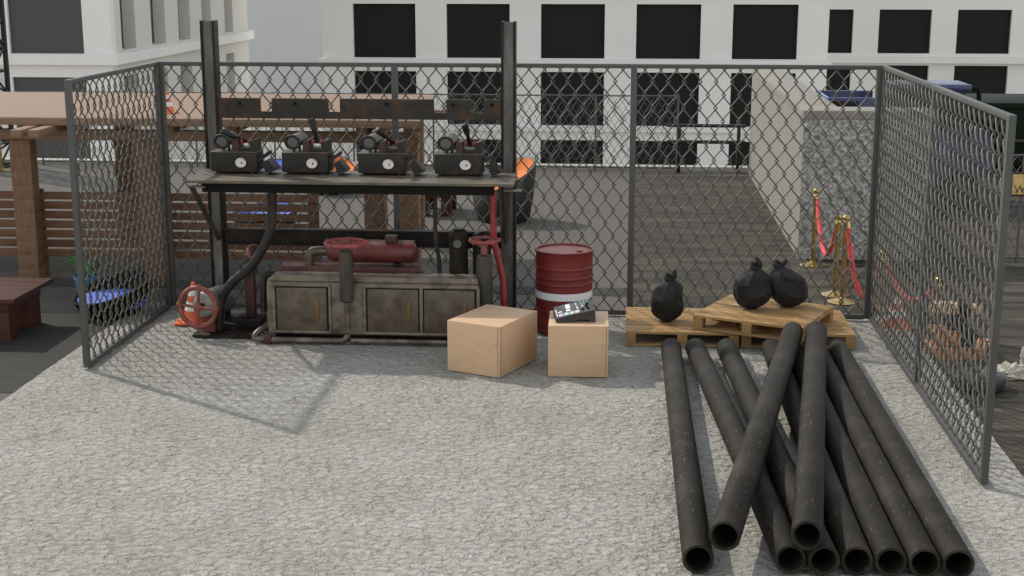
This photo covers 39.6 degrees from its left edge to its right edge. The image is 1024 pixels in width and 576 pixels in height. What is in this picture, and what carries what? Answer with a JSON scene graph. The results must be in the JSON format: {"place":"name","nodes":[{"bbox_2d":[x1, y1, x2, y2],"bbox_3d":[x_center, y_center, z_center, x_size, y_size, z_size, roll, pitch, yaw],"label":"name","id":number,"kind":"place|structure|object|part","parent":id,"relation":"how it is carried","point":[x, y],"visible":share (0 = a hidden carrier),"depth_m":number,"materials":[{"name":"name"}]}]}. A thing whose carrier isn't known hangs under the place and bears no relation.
{"place":"outdoors","nodes":[
{"label":"outdoors","id":0,"kind":"place"},
{"bbox_2d":[0,0,253,159],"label":"office block","id":1,"kind":"structure","parent":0,"point":[52,45],"depth_m":45.44,"materials":[{"name":"white paint"}]},
{"bbox_2d":[8,0,83,53],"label":"window","id":2,"kind":"structure","parent":1,"relation":"in","point":[36,26],"depth_m":44.72,"materials":[{"name":"grey glass"}]},
{"bbox_2d":[14,77,90,158],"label":"window","id":3,"kind":"structure","parent":1,"relation":"in","point":[21,84],"depth_m":45.21,"materials":[{"name":"black glass"}]},
{"bbox_2d":[119,0,123,47],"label":"window","id":4,"kind":"structure","parent":1,"relation":"in","point":[119,0],"depth_m":46.61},
{"bbox_2d":[150,0,153,42],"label":"window","id":5,"kind":"structure","parent":1,"relation":"in","point":[151,7],"depth_m":49.63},
{"bbox_2d":[0,0,323,92],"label":"blank tower","id":6,"kind":"structure","parent":0,"point":[288,30],"depth_m":130.30,"materials":[{"name":"white paint"}]},
{"bbox_2d":[1,125,325,160],"bbox_3d":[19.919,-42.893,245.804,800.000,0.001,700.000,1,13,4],"label":"street ground","id":7,"kind":"structure","parent":0,"point":[279,150],"depth_m":101.36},
{"bbox_2d":[264,159,281,169],"bbox_3d":[-3.917,-1.974,23.944,0.800,0.306,0.800,1,13,4],"label":"tub chair","id":8,"kind":"object","parent":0,"point":[279,161],"visible":0.04,"depth_m":24.23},
{"bbox_2d":[0,164,628,400],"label":"yard ground","id":9,"kind":"structure","parent":0,"point":[54,178],"depth_m":19.78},
{"bbox_2d":[0,139,10,171],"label":"rope post","id":10,"kind":"object","parent":9,"relation":"on","point":[2,169],"visible":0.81,"depth_m":24.99,"materials":[{"name":"gold metal"}]},
{"bbox_2d":[0,0,13,167],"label":"lattice mast","id":11,"kind":"object","parent":9,"relation":"on","point":[4,51],"visible":0.45,"depth_m":25.29,"materials":[{"name":"grey metal"}]},
{"bbox_2d":[0,313,118,392],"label":"timber deck","id":12,"kind":"structure","parent":9,"relation":"on","point":[27,354],"depth_m":13.48,"materials":[{"name":"wood"}]},
{"bbox_2d":[0,277,52,340],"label":"table","id":13,"kind":"object","parent":12,"relation":"on","point":[19,302],"visible":1,"depth_m":13.96,"materials":[{"name":"brown wood"}]},
{"bbox_2d":[71,270,151,319],"bbox_3d":[-4.123,0.072,14.683,0.820,0.408,0.820,1,13,4],"label":"tub chair","id":14,"kind":"object","parent":12,"relation":"on","point":[75,299],"visible":0.54,"depth_m":14.59,"materials":[{"name":"blue plastic"}]},
{"bbox_2d":[55,252,113,290],"bbox_3d":[-4.609,-0.119,15.389,0.599,0.477,0.561,1,13,4],"label":"potted plant","id":15,"kind":"object","parent":9,"relation":"on","point":[91,264],"visible":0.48,"depth_m":15.34,"materials":[{"name":"green plant"}]},
{"bbox_2d":[0,188,320,274],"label":"slatted screen","id":16,"kind":"object","parent":9,"relation":"on","point":[311,207],"visible":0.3,"depth_m":16.33,"materials":[{"name":"brown wood"}]},
{"bbox_2d":[0,92,445,283],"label":"pergola","id":17,"kind":"object","parent":9,"relation":"on","point":[41,115],"visible":0.43,"depth_m":15.98,"materials":[{"name":"brown wood"}]},
{"bbox_2d":[166,92,178,113],"bbox_3d":[-3.873,-2.087,15.994,0.195,0.235,0.195,1,13,4],"label":"traffic cone","id":18,"kind":"object","parent":17,"relation":"on","point":[169,105],"visible":0.5,"depth_m":15.96,"materials":[{"name":"orange plastic"}]},
{"bbox_2d":[234,202,296,223],"bbox_3d":[-3.345,-0.942,19.296,0.880,0.347,0.880,1,13,4],"label":"tub chair","id":19,"kind":"object","parent":9,"relation":"on","point":[266,213],"visible":0.18,"depth_m":19.32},
{"bbox_2d":[37,90,679,171],"bbox_3d":[-2.804,-2.781,25.171,11.436,1.344,0.036,1,13,4],"label":"wire fence","id":20,"kind":"object","parent":9,"relation":"on","point":[433,133],"visible":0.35,"depth_m":24.93,"materials":[{"name":"grey metal"}]},
{"bbox_2d":[3,158,748,171],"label":"parapet wall","id":21,"kind":"structure","parent":9,"relation":"on","point":[713,168],"depth_m":25.14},
{"bbox_2d":[425,195,456,215],"bbox_3d":[-1.082,-1.323,20.822,0.600,0.424,0.896,1,13,4],"label":"table","id":22,"kind":"object","parent":9,"relation":"on","point":[451,204],"visible":0.17,"depth_m":20.47,"materials":[{"name":"brown wood"}]},
{"bbox_2d":[473,156,536,223],"bbox_3d":[-0.113,-1.398,20.111,0.920,0.877,0.920,1,13,4],"label":"tub chair","id":23,"kind":"object","parent":9,"relation":"on","point":[528,186],"visible":0.28,"depth_m":19.89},
{"bbox_2d":[319,154,357,194],"bbox_3d":[-2.886,-1.819,22.660,0.880,0.571,0.880,1,13,4],"label":"tub chair","id":24,"kind":"object","parent":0,"point":[350,165],"visible":0.12,"depth_m":22.86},
{"bbox_2d":[47,278,635,295],"bbox_3d":[-6.674,-0.095,16.346,16.150,0.001,0.400,1,13,4],"label":"paving strip","id":25,"kind":"object","parent":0,"point":[182,283],"visible":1,"depth_m":16.00,"materials":[{"name":"grey concrete"}]},
{"bbox_2d":[0,302,1023,575],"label":"concrete pad","id":26,"kind":"object","parent":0,"point":[162,444],"visible":0.62,"depth_m":10.25,"materials":[{"name":"grey concrete"}]},
{"bbox_2d":[64,62,171,367],"bbox_3d":[-3.684,-0.787,13.498,0.050,2.543,2.387,1,13,4],"label":"chain link fence","id":27,"kind":"object","parent":26,"relation":"on","point":[88,360],"visible":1,"depth_m":13.31,"materials":[{"name":"metal"}]},
{"bbox_2d":[174,282,203,325],"bbox_3d":[-3.193,0.141,14.283,0.339,0.410,0.339,1,13,4],"label":"traffic cone","id":28,"kind":"object","parent":26,"relation":"on","point":[190,314],"visible":0.34,"depth_m":14.21,"materials":[{"name":"orange plastic"}]},
{"bbox_2d":[176,20,521,344],"bbox_3d":[-1.545,-1.010,13.532,3.338,2.983,1.210,1,13,4],"label":"pump station","id":29,"kind":"object","parent":26,"relation":"on","point":[371,286],"visible":0.93,"depth_m":13.61,"materials":[{"name":"metal"}]},
{"bbox_2d":[211,129,280,173],"bbox_3d":[-2.557,-1.324,13.695,0.644,0.423,0.304,1,13,4],"label":"gauge instrument","id":30,"kind":"object","parent":29,"relation":"on","point":[239,156],"visible":1,"depth_m":13.61,"materials":[{"name":"grey metal"}]},
{"bbox_2d":[276,287,326,330],"bbox_3d":[-1.994,0.203,13.486,0.480,0.418,0.023,1,13,4],"label":"door","id":31,"kind":"structure","parent":29,"relation":"in","point":[299,309],"depth_m":13.48,"materials":[{"name":"grey metal"}]},
{"bbox_2d":[281,118,350,174],"bbox_3d":[-1.869,-1.364,13.630,0.644,0.529,0.304,1,13,4],"label":"gauge instrument","id":32,"kind":"object","parent":29,"relation":"on","point":[309,157],"visible":1,"depth_m":13.56,"materials":[{"name":"grey metal"}]},
{"bbox_2d":[357,127,425,174],"bbox_3d":[-1.137,-1.317,13.576,0.644,0.460,0.312,1,13,4],"label":"gauge instrument","id":33,"kind":"object","parent":29,"relation":"on","point":[385,158],"visible":1,"depth_m":13.50,"materials":[{"name":"grey metal"}]},
{"bbox_2d":[367,289,418,332],"bbox_3d":[-1.125,0.218,13.419,0.484,0.418,0.023,1,13,4],"label":"door","id":34,"kind":"structure","parent":29,"relation":"in","point":[389,310],"depth_m":13.42,"materials":[{"name":"grey metal"}]},
{"bbox_2d":[424,290,474,333],"bbox_3d":[-0.588,0.228,13.377,0.480,0.418,0.023,1,13,4],"label":"door","id":35,"kind":"structure","parent":29,"relation":"in","point":[440,306],"depth_m":13.37,"materials":[{"name":"grey metal"}]},
{"bbox_2d":[434,123,503,175],"bbox_3d":[-0.404,-1.328,13.518,0.644,0.508,0.304,1,13,4],"label":"gauge instrument","id":36,"kind":"object","parent":29,"relation":"on","point":[462,159],"visible":1,"depth_m":13.44,"materials":[{"name":"grey metal"}]},
{"bbox_2d":[447,304,536,377],"bbox_3d":[-0.171,0.466,12.739,0.529,0.455,0.702,7,15,28],"label":"cardboard box","id":37,"kind":"object","parent":26,"relation":"on","point":[496,341],"visible":1,"depth_m":12.50,"materials":[{"name":"beige cardboard"}]},
{"bbox_2d":[158,61,882,319],"bbox_3d":[0.015,-0.987,14.382,7.222,2.543,0.050,1,13,4],"label":"chain link fence","id":38,"kind":"object","parent":26,"relation":"on","point":[395,135],"visible":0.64,"depth_m":14.26,"materials":[{"name":"metal"}]},
{"bbox_2d":[535,243,593,334],"bbox_3d":[0.510,0.009,13.950,0.578,0.812,0.578,1,13,4],"label":"oil drum","id":39,"kind":"object","parent":26,"relation":"on","point":[564,273],"visible":0.76,"depth_m":13.71,"materials":[{"name":"red metal"}]},
{"bbox_2d":[548,311,608,376],"bbox_3d":[0.590,0.491,12.624,0.537,0.458,0.573,1,13,4],"label":"cardboard box","id":40,"kind":"object","parent":26,"relation":"on","point":[577,348],"visible":0.98,"depth_m":12.35,"materials":[{"name":"beige cardboard"}]},
{"bbox_2d":[553,298,595,322],"bbox_3d":[0.548,0.198,12.507,0.352,0.163,0.225,-1,13,-4],"label":"mixing controller","id":41,"kind":"object","parent":40,"relation":"on","point":[578,310],"visible":1,"depth_m":12.44,"materials":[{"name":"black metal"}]},
{"bbox_2d":[626,307,738,347],"bbox_3d":[1.640,0.375,13.853,1.060,0.142,0.990,1,13,4],"label":"pallet","id":42,"kind":"object","parent":26,"relation":"on","point":[642,320],"visible":0.77,"depth_m":13.57,"materials":[{"name":"brown wood"}]},
{"bbox_2d":[650,270,683,321],"bbox_3d":[1.498,0.071,13.701,0.327,0.513,0.329,1,13,4],"label":"rubbish bag","id":43,"kind":"object","parent":42,"relation":"on","point":[667,303],"visible":1,"depth_m":13.61,"materials":[{"name":"black plastic"}]},
{"bbox_2d":[661,338,713,573],"bbox_3d":[1.273,1.070,10.677,0.185,0.185,4.770,-20,10,9],"label":"pipe","id":44,"kind":"object","parent":26,"relation":"on","point":[697,551],"visible":1,"depth_m":9.66,"materials":[{"name":"black metal"}]},
{"bbox_2d":[685,338,805,573],"bbox_3d":[1.655,1.071,10.671,0.185,0.185,4.752,-24,12,6],"label":"pipe","id":45,"kind":"object","parent":26,"relation":"on","point":[786,552],"visible":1,"depth_m":9.96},
{"bbox_2d":[716,338,839,574],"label":"pipe","id":46,"kind":"object","parent":26,"relation":"on","point":[823,558],"visible":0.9,"depth_m":9.88,"materials":[{"name":"black metal"}]},
{"bbox_2d":[709,322,802,550],"bbox_3d":[1.881,0.914,10.524,0.185,0.185,4.888,23,18,10],"label":"pipe","id":47,"kind":"object","parent":46,"relation":"on","point":[729,521],"visible":1,"depth_m":9.51,"materials":[{"name":"black metal"}]},
{"bbox_2d":[736,310,855,349],"bbox_3d":[2.715,0.389,13.792,1.067,0.142,0.997,1,13,4],"label":"pallet","id":48,"kind":"object","parent":26,"relation":"on","point":[838,326],"visible":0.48,"depth_m":13.42,"materials":[{"name":"brown wood"}]},
{"bbox_2d":[693,294,833,341],"bbox_3d":[2.413,0.280,13.608,1.060,0.142,0.990,7,15,28],"label":"pallet","id":49,"kind":"object","parent":48,"relation":"on","point":[769,313],"visible":0.84,"depth_m":13.42,"materials":[{"name":"brown wood"}]},
{"bbox_2d":[733,257,771,308],"bbox_3d":[2.295,-0.052,13.591,0.364,0.508,0.338,8,15,30],"label":"rubbish bag","id":50,"kind":"object","parent":49,"relation":"on","point":[752,288],"visible":1,"depth_m":13.49,"materials":[{"name":"black plastic"}]},
{"bbox_2d":[768,259,807,306],"bbox_3d":[2.621,-0.049,13.671,0.386,0.466,0.390,-9,16,-34],"label":"rubbish bag","id":51,"kind":"object","parent":49,"relation":"on","point":[789,287],"visible":0.98,"depth_m":13.56,"materials":[{"name":"black plastic"}]},
{"bbox_2d":[761,338,872,575],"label":"pipe","id":52,"kind":"object","parent":26,"relation":"on","point":[850,544],"visible":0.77,"depth_m":8.93,"materials":[{"name":"black metal"}]},
{"bbox_2d":[791,321,826,549],"bbox_3d":[2.234,0.915,10.563,0.185,0.185,4.795,29,17,5],"label":"pipe","id":53,"kind":"object","parent":52,"relation":"on","point":[807,528],"visible":1,"depth_m":9.55,"materials":[{"name":"black metal"}]},
{"bbox_2d":[792,342,906,575],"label":"pipe","id":54,"kind":"object","parent":26,"relation":"on","point":[886,549],"visible":0.63,"depth_m":9.19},
{"bbox_2d":[826,349,940,575],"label":"pipe","id":55,"kind":"object","parent":26,"relation":"on","point":[919,549],"visible":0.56,"depth_m":9.42,"materials":[{"name":"black metal"}]},
{"bbox_2d":[879,290,914,330],"bbox_3d":[3.828,0.210,14.155,0.378,0.380,0.378,1,13,4],"label":"traffic cone","id":56,"kind":"object","parent":26,"relation":"on","point":[895,316],"visible":0.26,"depth_m":14.10,"materials":[{"name":"orange plastic"}]},
{"bbox_2d":[827,340,974,575],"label":"pipe","id":57,"kind":"object","parent":26,"relation":"on","point":[953,551],"visible":0.98,"depth_m":9.62,"materials":[{"name":"black metal"}]},
{"bbox_2d":[868,65,1016,484],"bbox_3d":[3.434,-0.400,11.794,0.050,2.543,4.737,1,13,4],"label":"chain link fence","id":58,"kind":"object","parent":26,"relation":"on","point":[981,472],"visible":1,"depth_m":11.19,"materials":[{"name":"metal"}]},
{"bbox_2d":[319,0,831,165],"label":"apartment block","id":59,"kind":"structure","parent":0,"point":[769,32],"depth_m":59.50,"materials":[{"name":"white paint"}]},
{"bbox_2d":[357,143,391,160],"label":"window","id":60,"kind":"structure","parent":59,"relation":"in","point":[360,147],"depth_m":61.11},
{"bbox_2d":[353,4,415,56],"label":"window","id":61,"kind":"structure","parent":59,"relation":"in","point":[380,30],"depth_m":59.92,"materials":[{"name":"black glass"}]},
{"bbox_2d":[355,71,415,93],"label":"window","id":62,"kind":"structure","parent":59,"relation":"in","point":[384,80],"depth_m":60.40,"materials":[{"name":"black glass"}]},
{"bbox_2d":[448,71,500,123],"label":"window","id":63,"kind":"structure","parent":59,"relation":"in","point":[482,81],"depth_m":60.15,"materials":[{"name":"black glass"}]},
{"bbox_2d":[453,139,500,162],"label":"window","id":64,"kind":"structure","parent":59,"relation":"in","point":[491,148],"depth_m":60.67,"materials":[{"name":"black glass"}]},
{"bbox_2d":[447,4,509,57],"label":"window","id":65,"kind":"structure","parent":59,"relation":"in","point":[473,30],"depth_m":59.63,"materials":[{"name":"black glass"}]},
{"bbox_2d":[541,140,602,163],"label":"window","id":66,"kind":"structure","parent":59,"relation":"in","point":[550,148],"depth_m":60.43,"materials":[{"name":"black glass"}]},
{"bbox_2d":[541,72,603,124],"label":"window","id":67,"kind":"structure","parent":59,"relation":"in","point":[560,80],"depth_m":59.90,"materials":[{"name":"black glass"}]},
{"bbox_2d":[541,4,604,57],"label":"window","id":68,"kind":"structure","parent":59,"relation":"in","point":[567,30],"depth_m":59.31,"materials":[{"name":"black glass"}]},
{"bbox_2d":[636,141,696,164],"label":"window","id":69,"kind":"structure","parent":59,"relation":"in","point":[690,159],"depth_m":60.12,"materials":[{"name":"black glass"}]},
{"bbox_2d":[636,72,698,125],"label":"window","id":70,"kind":"structure","parent":59,"relation":"in","point":[676,80],"depth_m":59.60,"materials":[{"name":"black glass"}]},
{"bbox_2d":[636,4,700,58],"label":"window","id":71,"kind":"structure","parent":59,"relation":"in","point":[663,31],"depth_m":59.00,"materials":[{"name":"black glass"}]},
{"bbox_2d":[728,142,749,165],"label":"window","id":72,"kind":"structure","parent":59,"relation":"in","point":[744,148],"depth_m":59.87,"materials":[{"name":"black glass"}]},
{"bbox_2d":[730,73,794,126],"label":"window","id":73,"kind":"structure","parent":59,"relation":"in","point":[739,81],"depth_m":59.36,"materials":[{"name":"black glass"}]},
{"bbox_2d":[732,4,797,58],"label":"window","id":74,"kind":"structure","parent":59,"relation":"in","point":[760,31],"depth_m":58.69,"materials":[{"name":"black glass"}]},
{"bbox_2d":[633,171,1023,475],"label":"asphalt ground","id":75,"kind":"structure","parent":0,"point":[1008,427],"depth_m":17.55,"materials":[{"name":"grey asphalt"}]},
{"bbox_2d":[667,124,745,173],"bbox_3d":[3.359,-2.413,24.657,1.340,0.854,0.124,1,13,4],"label":"safety railing","id":76,"kind":"object","parent":75,"relation":"on","point":[737,141],"visible":0.78,"depth_m":24.59,"materials":[{"name":"black metal"}]},
{"bbox_2d":[800,188,825,267],"bbox_3d":[3.622,-0.729,17.025,0.316,0.944,0.316,1,13,4],"label":"rope post","id":77,"kind":"object","parent":75,"relation":"on","point":[812,262],"visible":0.79,"depth_m":17.02,"materials":[{"name":"gold metal"}]},
{"bbox_2d":[815,194,835,256],"bbox_3d":[3.582,-0.664,16.235,0.060,0.590,1.573,1,13,4],"label":"velvet rope","id":78,"kind":"object","parent":77,"relation":"hanging from","point":[822,246],"visible":0.75,"depth_m":16.61,"materials":[{"name":"red fabric"}]},
{"bbox_2d":[821,214,848,297],"bbox_3d":[3.536,-0.361,15.490,0.316,0.904,0.316,1,13,4],"label":"rope post","id":79,"kind":"object","parent":75,"relation":"on","point":[837,224],"visible":0.77,"depth_m":15.47,"materials":[{"name":"gold metal"}]},
{"bbox_2d":[749,69,929,260],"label":"concrete wall","id":80,"kind":"structure","parent":75,"relation":"on","point":[849,133],"depth_m":17.38,"materials":[{"name":"grey concrete"}]},
{"bbox_2d":[827,215,856,305],"bbox_3d":[3.539,-0.310,15.152,0.316,0.954,0.316,1,13,4],"label":"rope post","id":81,"kind":"object","parent":75,"relation":"on","point":[845,300],"visible":0.73,"depth_m":15.15,"materials":[{"name":"gold metal"}]},
{"bbox_2d":[846,221,881,298],"bbox_3d":[3.698,-0.282,14.969,0.468,0.806,0.060,10,16,38],"label":"velvet rope","id":82,"kind":"object","parent":81,"relation":"hanging from","point":[851,257],"visible":0.53,"depth_m":15.03,"materials":[{"name":"red fabric"}]},
{"bbox_2d":[876,250,889,312],"bbox_3d":[3.869,-0.086,14.867,0.316,0.644,0.316,1,13,4],"label":"rope post","id":83,"kind":"object","parent":75,"relation":"on","point":[883,287],"visible":0.12,"depth_m":14.85,"materials":[{"name":"gold metal"}]},
{"bbox_2d":[884,259,934,302],"bbox_3d":[4.036,-0.055,14.437,0.060,0.382,0.927,-5,14,-21],"label":"velvet rope","id":84,"kind":"object","parent":83,"relation":"hanging from","point":[899,286],"visible":0.23,"depth_m":14.56,"materials":[{"name":"red fabric"}]},
{"bbox_2d":[816,80,992,208],"bbox_3d":[5.904,-2.217,21.567,2.460,1.840,1.350,1,13,4],"label":"utility truck","id":85,"kind":"object","parent":75,"relation":"on","point":[859,97],"visible":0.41,"depth_m":20.90,"materials":[{"name":"metal"}]},
{"bbox_3d":[6.175,-2.689,21.206,1.200,0.529,0.700,1,13,4],"label":"cab window","id":86,"kind":"part","parent":85,"relation":"part of","materials":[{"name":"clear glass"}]},
{"bbox_2d":[925,277,942,332],"bbox_3d":[4.202,0.152,14.040,0.316,0.544,0.316,1,13,4],"label":"rope post","id":87,"kind":"object","parent":75,"relation":"on","point":[935,300],"visible":0.21,"depth_m":14.00,"materials":[{"name":"gold metal"}]},
{"bbox_2d":[929,154,1023,261],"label":"wire fence","id":88,"kind":"object","parent":75,"relation":"on","point":[1016,257],"visible":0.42,"depth_m":17.24,"materials":[{"name":"grey metal"}]},
{"bbox_2d":[1011,172,1023,196],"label":"sign","id":89,"kind":"object","parent":88,"relation":"attached to","point":[1017,187],"visible":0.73,"depth_m":17.08,"materials":[{"name":"yellow"}]},
{"bbox_2d":[997,346,1023,379],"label":"crumpled sheet","id":90,"kind":"object","parent":75,"relation":"on","point":[1013,371],"visible":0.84,"depth_m":12.44,"materials":[{"name":"white paper"}]},
{"bbox_2d":[826,0,1023,97],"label":"apartment block","id":91,"kind":"structure","parent":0,"point":[978,43],"depth_m":69.73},
{"bbox_2d":[826,69,849,89],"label":"window","id":92,"kind":"structure","parent":91,"relation":"in","point":[836,81],"depth_m":70.62,"materials":[{"name":"black glass"}]},
{"bbox_2d":[828,9,852,52],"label":"window","id":93,"kind":"structure","parent":91,"relation":"in","point":[840,20],"depth_m":70.09,"materials":[{"name":"black glass"}]},
{"bbox_2d":[875,65,927,94],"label":"window","id":94,"kind":"structure","parent":91,"relation":"in","point":[918,71],"depth_m":70.24,"materials":[{"name":"black glass"}]},
{"bbox_2d":[877,10,930,52],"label":"window","id":95,"kind":"structure","parent":91,"relation":"in","point":[900,31],"depth_m":69.85,"materials":[{"name":"black glass"}]},
{"bbox_2d":[954,66,1006,93],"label":"window","id":96,"kind":"structure","parent":91,"relation":"in","point":[990,79],"depth_m":70.05,"materials":[{"name":"black glass"}]},
{"bbox_2d":[955,10,1010,53],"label":"window","id":97,"kind":"structure","parent":91,"relation":"in","point":[978,31],"depth_m":69.56,"materials":[{"name":"black glass"}]},
{"bbox_2d":[924,300,988,359],"bbox_3d":[4.113,0.376,13.151,0.671,0.500,0.340,1,13,4],"label":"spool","id":98,"kind":"object","parent":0,"point":[966,333],"visible":0.26,"depth_m":13.04},
{"bbox_2d":[949,366,1005,393],"bbox_3d":[3.973,0.784,12.144,0.470,0.150,0.470,1,13,4],"label":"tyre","id":99,"kind":"object","parent":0,"point":[1000,381],"visible":0.34,"depth_m":11.99,"materials":[{"name":"black rubber"}]},
{"bbox_2d":[990,167,1021,174],"bbox_3d":[11.472,-2.067,26.364,13.300,0.576,4.000,1,13,4],"label":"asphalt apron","id":100,"kind":"object","parent":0,"point":[1016,169],"depth_m":25.15,"materials":[{"name":"grey asphalt"}]},
{"bbox_2d":[965,93,1023,166],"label":"dumpster","id":101,"kind":"object","parent":100,"relation":"on","point":[1012,104],"visible":0.16,"depth_m":24.81,"materials":[{"name":"green metal"}]}
]}

